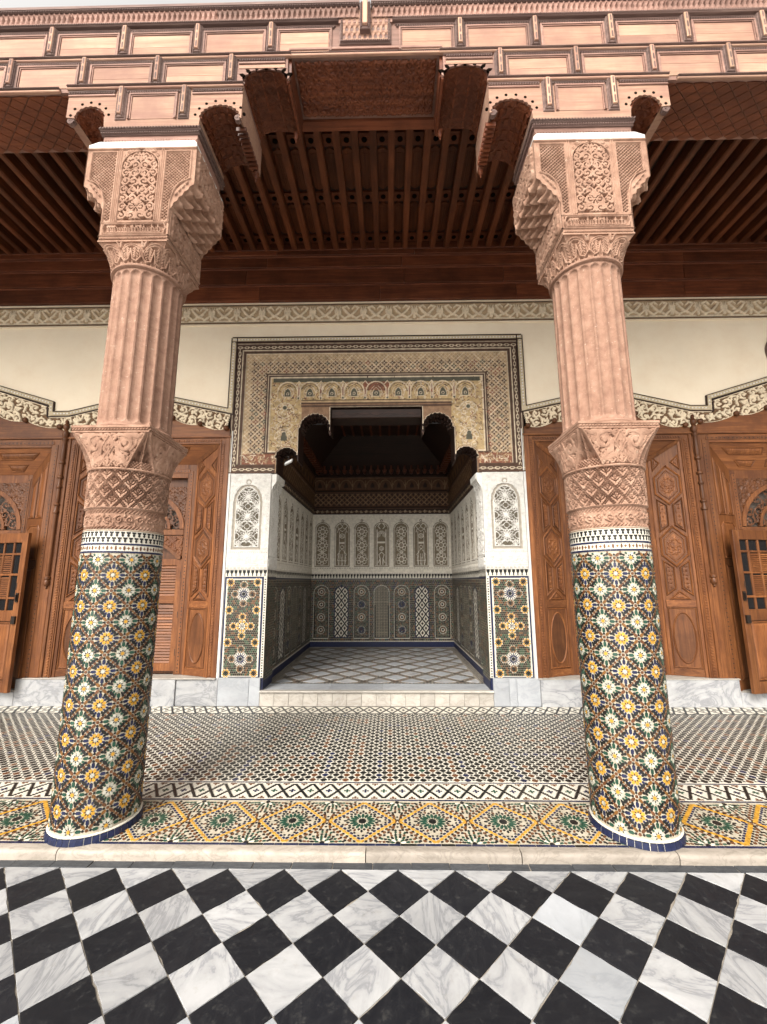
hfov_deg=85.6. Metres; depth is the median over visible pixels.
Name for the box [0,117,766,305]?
ceiling
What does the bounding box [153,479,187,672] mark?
door back
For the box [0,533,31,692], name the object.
door leaf
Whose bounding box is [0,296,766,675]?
plaster wall
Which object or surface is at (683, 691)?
marble plinth
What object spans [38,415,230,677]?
carved door bay
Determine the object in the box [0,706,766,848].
gallery floor
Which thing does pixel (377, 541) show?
alcove walls
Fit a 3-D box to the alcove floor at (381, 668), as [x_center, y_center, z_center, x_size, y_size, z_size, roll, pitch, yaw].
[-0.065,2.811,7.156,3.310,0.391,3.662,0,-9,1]
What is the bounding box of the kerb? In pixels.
[0,843,766,866]
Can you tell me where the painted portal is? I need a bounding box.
[228,339,525,478]
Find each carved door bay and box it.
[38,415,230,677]
[523,411,722,677]
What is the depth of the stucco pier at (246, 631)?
5.67 m
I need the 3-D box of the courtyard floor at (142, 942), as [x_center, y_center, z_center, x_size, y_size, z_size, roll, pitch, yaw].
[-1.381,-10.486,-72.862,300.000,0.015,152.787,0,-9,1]
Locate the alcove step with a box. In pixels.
[259,690,493,706]
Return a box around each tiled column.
[43,140,223,847]
[512,132,686,851]
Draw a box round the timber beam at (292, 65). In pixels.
[0,0,766,153]
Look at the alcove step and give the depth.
5.35 m
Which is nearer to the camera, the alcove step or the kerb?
the kerb
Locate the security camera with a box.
[284,456,292,465]
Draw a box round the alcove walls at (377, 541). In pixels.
[272,422,482,677]
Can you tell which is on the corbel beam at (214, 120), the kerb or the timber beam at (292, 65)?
the timber beam at (292, 65)
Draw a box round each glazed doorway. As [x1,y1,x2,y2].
[0,417,69,692]
[690,405,766,693]
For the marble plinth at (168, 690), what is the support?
on the gallery floor at (366, 776)
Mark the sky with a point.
(3, 3)
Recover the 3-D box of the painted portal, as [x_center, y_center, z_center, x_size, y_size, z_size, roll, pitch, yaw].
[-0.103,-1.525,6.192,4.236,2.024,0.372,0,-9,1]
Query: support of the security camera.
attached to the painted portal
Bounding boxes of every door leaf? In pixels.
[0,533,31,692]
[729,529,766,693]
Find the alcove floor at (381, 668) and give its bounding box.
[263,647,489,705]
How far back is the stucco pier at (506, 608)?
5.61 m
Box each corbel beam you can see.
[66,80,261,191]
[476,71,670,184]
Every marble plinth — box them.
[0,674,260,706]
[493,675,766,707]
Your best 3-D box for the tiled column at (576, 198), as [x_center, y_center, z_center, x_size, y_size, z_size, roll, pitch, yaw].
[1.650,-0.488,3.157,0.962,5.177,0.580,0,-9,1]
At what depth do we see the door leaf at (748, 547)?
5.37 m
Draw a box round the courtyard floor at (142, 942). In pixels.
[0,860,766,1023]
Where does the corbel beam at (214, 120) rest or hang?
on the tiled column at (159, 206)
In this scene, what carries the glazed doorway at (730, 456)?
attached to the plaster wall at (704, 358)
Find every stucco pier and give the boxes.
[216,431,284,689]
[470,428,537,689]
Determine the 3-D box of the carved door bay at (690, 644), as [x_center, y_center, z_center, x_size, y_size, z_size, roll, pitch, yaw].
[3.181,0.355,5.757,2.382,3.668,0.333,0,-9,1]
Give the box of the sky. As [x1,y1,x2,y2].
[0,0,370,7]
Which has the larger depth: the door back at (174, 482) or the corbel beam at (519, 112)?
the door back at (174, 482)
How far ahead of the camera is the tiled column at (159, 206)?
2.98 m
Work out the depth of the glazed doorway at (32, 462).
5.80 m

